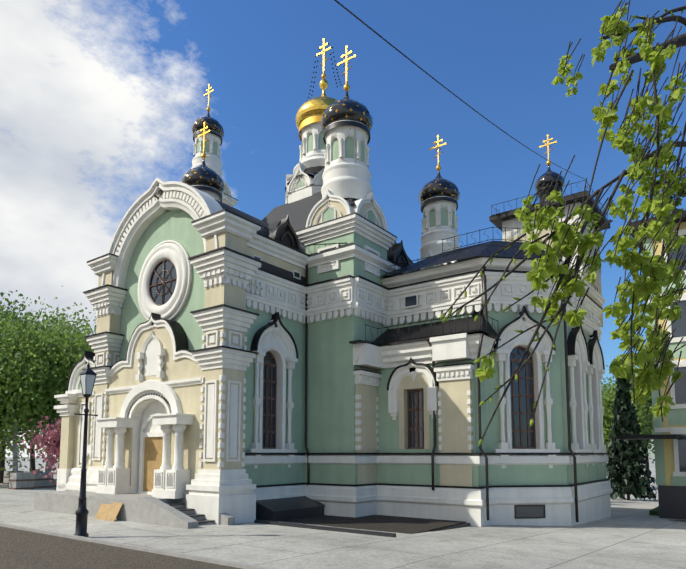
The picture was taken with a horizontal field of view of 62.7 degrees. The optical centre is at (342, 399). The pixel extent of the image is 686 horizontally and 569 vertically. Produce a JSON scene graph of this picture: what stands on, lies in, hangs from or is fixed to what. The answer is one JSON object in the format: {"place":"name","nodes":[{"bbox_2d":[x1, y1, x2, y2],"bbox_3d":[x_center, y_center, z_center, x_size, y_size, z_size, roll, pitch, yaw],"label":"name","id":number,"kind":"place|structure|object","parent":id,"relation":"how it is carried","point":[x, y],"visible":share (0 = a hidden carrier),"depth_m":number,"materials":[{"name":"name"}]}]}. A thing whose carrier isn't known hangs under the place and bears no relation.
{"place":"outdoors","nodes":[
{"label":"outdoors","id":0,"kind":"place"},
{"bbox_2d":[181,90,459,203],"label":"onion domes","id":1,"kind":"structure","parent":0,"point":[355,113],"depth_m":27.16,"materials":[{"name":"black metal"}]},
{"bbox_2d":[34,43,612,528],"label":"church","id":2,"kind":"structure","parent":0,"point":[214,494],"depth_m":20.15,"materials":[{"name":"white paint"}]},
{"bbox_2d":[94,437,162,521],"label":"plywood boards","id":3,"kind":"object","parent":2,"relation":"attached to","point":[153,450],"visible":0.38,"depth_m":20.00,"materials":[{"name":"beige wood"}]},
{"bbox_2d":[191,84,237,206],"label":"bell tower","id":4,"kind":"structure","parent":2,"relation":"on","point":[213,142],"depth_m":36.80,"materials":[{"name":"white paint"}]},
{"bbox_2d":[166,496,325,523],"bbox_3d":[-3.331,3.793,18.728,2.550,0.920,5.670,-4,-7,37],"label":"church granite","id":5,"kind":"object","parent":2,"relation":"attached to","point":[283,509],"visible":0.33,"depth_m":18.86,"materials":[{"name":"black stone"}]},
{"bbox_2d":[59,200,472,486],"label":"church wall","id":6,"kind":"structure","parent":2,"relation":"attached to","point":[454,424],"depth_m":19.31,"materials":[{"name":"beige paint"}]},
{"bbox_2d":[296,78,337,129],"bbox_3d":[-0.994,-15.294,29.135,2.882,2.835,2.882,-4,-7,37],"label":"golden dome","id":7,"kind":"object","parent":2,"relation":"attached to","point":[318,106],"visible":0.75,"depth_m":27.87,"materials":[{"name":"gold metal"}]},
{"bbox_2d":[182,38,455,204],"bbox_3d":[-0.994,-14.558,29.064,11.087,8.675,10.287,-4,-7,37],"label":"church gold leaf","id":8,"kind":"object","parent":2,"relation":"attached to","point":[315,118],"visible":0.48,"depth_m":28.21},
{"bbox_2d":[220,191,420,283],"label":"roof","id":9,"kind":"structure","parent":2,"relation":"attached to","point":[298,212],"depth_m":25.62,"materials":[{"name":"black metal"}]},
{"bbox_2d":[149,259,535,448],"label":"windows","id":10,"kind":"structure","parent":2,"relation":"attached to","point":[417,408],"depth_m":20.21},
{"bbox_2d":[304,264,578,521],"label":"drainpipes","id":11,"kind":"object","parent":2,"relation":"attached to","point":[479,417],"visible":0.75,"depth_m":19.58,"materials":[{"name":"metal"}]},
{"bbox_2d":[489,134,610,326],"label":"tower","id":12,"kind":"structure","parent":2,"relation":"on","point":[508,220],"depth_m":29.87,"materials":[{"name":"white paint"}]},
{"bbox_2d":[67,166,609,488],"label":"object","id":13,"kind":"structure","parent":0,"point":[180,337],"depth_m":20.35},
{"bbox_2d":[75,132,606,486],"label":"church wall","id":14,"kind":"structure","parent":0,"point":[331,417],"depth_m":20.51,"materials":[{"name":"green paint"}]},
{"bbox_2d":[0,457,685,568],"bbox_3d":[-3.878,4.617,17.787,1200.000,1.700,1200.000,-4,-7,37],"label":"pavement","id":15,"kind":"structure","parent":0,"point":[631,533],"depth_m":13.72,"materials":[{"name":"grey concrete"}]},
{"bbox_2d":[3,471,56,489],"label":"pallet stacks","id":16,"kind":"object","parent":15,"relation":"on","point":[24,480],"visible":0.83,"depth_m":38.03,"materials":[{"name":"white concrete"}]},
{"bbox_2d":[0,291,60,482],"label":"lime tree","id":17,"kind":"object","parent":15,"relation":"on","point":[2,463],"visible":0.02,"depth_m":47.75,"materials":[{"name":"green plant"}]},
{"bbox_2d":[0,302,68,468],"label":"birch tree","id":18,"kind":"object","parent":15,"relation":"on","point":[12,326],"visible":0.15,"depth_m":40.44,"materials":[{"name":"green plant"}]},
{"bbox_2d":[14,416,60,484],"bbox_3d":[-16.072,3.178,32.282,4.614,4.692,4.212,0,-6,-1],"label":"flowering tree","id":19,"kind":"object","parent":15,"relation":"on","point":[53,437],"visible":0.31,"depth_m":31.57,"materials":[{"name":"pink plant"}]},
{"bbox_2d":[0,311,82,486],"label":"birch tree","id":20,"kind":"object","parent":15,"relation":"on","point":[23,378],"visible":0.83,"depth_m":38.92,"materials":[{"name":"green plant"}]},
{"bbox_2d":[2,307,93,444],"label":"birch tree","id":21,"kind":"object","parent":15,"relation":"on","point":[56,326],"visible":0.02,"depth_m":44.34,"materials":[{"name":"green plant"}]},
{"bbox_2d":[0,290,95,470],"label":"lime tree","id":22,"kind":"object","parent":15,"relation":"on","point":[32,464],"visible":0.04,"depth_m":53.88,"materials":[{"name":"green plant"}]},
{"bbox_2d":[0,311,96,471],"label":"birch tree","id":23,"kind":"object","parent":15,"relation":"on","point":[79,353],"visible":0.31,"depth_m":41.59,"materials":[{"name":"green plant"}]},
{"bbox_2d":[10,286,95,471],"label":"birch tree","id":24,"kind":"object","parent":15,"relation":"on","point":[64,310],"visible":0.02,"depth_m":55.08,"materials":[{"name":"green plant"}]},
{"bbox_2d":[47,316,95,444],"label":"lime tree","id":25,"kind":"object","parent":15,"relation":"on","point":[78,318],"depth_m":51.83,"materials":[{"name":"green plant"}]},
{"bbox_2d":[74,361,97,536],"bbox_3d":[-6.376,1.200,13.909,0.340,4.360,0.620,-4,-7,37],"label":"street lamp","id":26,"kind":"object","parent":15,"relation":"on","point":[87,377],"visible":0.98,"depth_m":13.85,"materials":[{"name":"black metal"}]},
{"bbox_2d":[0,526,241,568],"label":"road","id":27,"kind":"structure","parent":15,"relation":"on","point":[21,549],"depth_m":10.89,"materials":[{"name":"grey asphalt"}]},
{"bbox_2d":[0,523,274,568],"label":"concrete kerb","id":28,"kind":"object","parent":15,"relation":"on","point":[184,555],"visible":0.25,"depth_m":11.45,"materials":[{"name":"grey concrete"}]},
{"bbox_2d":[281,515,465,533],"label":"kerb soil","id":29,"kind":"structure","parent":15,"relation":"on","point":[398,524],"depth_m":18.06,"materials":[{"name":"brown soil"}]},
{"bbox_2d":[254,520,685,536],"bbox_3d":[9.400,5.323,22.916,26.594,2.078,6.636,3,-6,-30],"label":"granite kerb","id":30,"kind":"object","parent":15,"relation":"on","point":[367,532],"visible":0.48,"depth_m":16.20,"materials":[{"name":"black stone"}]},
{"bbox_2d":[440,0,685,445],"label":"tree","id":31,"kind":"object","parent":15,"relation":"on","point":[658,270],"visible":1,"depth_m":4.71,"materials":[{"name":"green plant"}]},
{"bbox_2d":[601,380,652,488],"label":"tree","id":32,"kind":"object","parent":15,"relation":"on","point":[607,400],"visible":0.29,"depth_m":57.99,"materials":[{"name":"green plant"}]},
{"bbox_2d":[601,365,654,487],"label":"tree","id":33,"kind":"object","parent":15,"relation":"on","point":[646,442],"visible":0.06,"depth_m":60.98,"materials":[{"name":"green plant"}]},
{"bbox_2d":[602,377,653,450],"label":"tree","id":34,"kind":"object","parent":15,"relation":"on","point":[611,390],"depth_m":72.77,"materials":[{"name":"green plant"}]},
{"bbox_2d":[606,377,656,501],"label":"spruce tree","id":35,"kind":"object","parent":15,"relation":"on","point":[626,457],"visible":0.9,"depth_m":43.91,"materials":[{"name":"green plant"}]},
{"bbox_2d":[617,210,685,518],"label":"neighbour building","id":36,"kind":"structure","parent":15,"relation":"on","point":[668,437],"depth_m":24.39,"materials":[{"name":"painted plaster"},{"name":"glass"},{"name":"metal"}]},
{"bbox_2d":[649,506,658,515],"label":"kerb grass","id":37,"kind":"structure","parent":15,"relation":"on","point":[654,511],"depth_m":26.06,"materials":[{"name":"green plant"}]},
{"bbox_2d":[0,0,685,456],"label":"sky","id":38,"kind":"structure","parent":0,"point":[101,100],"materials":[{"name":"blue"}]},
{"bbox_2d":[334,0,583,178],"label":"overhead cable","id":39,"kind":"object","parent":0,"point":[344,7],"visible":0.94,"depth_m":19.35,"materials":[{"name":"black metal"}]}
]}

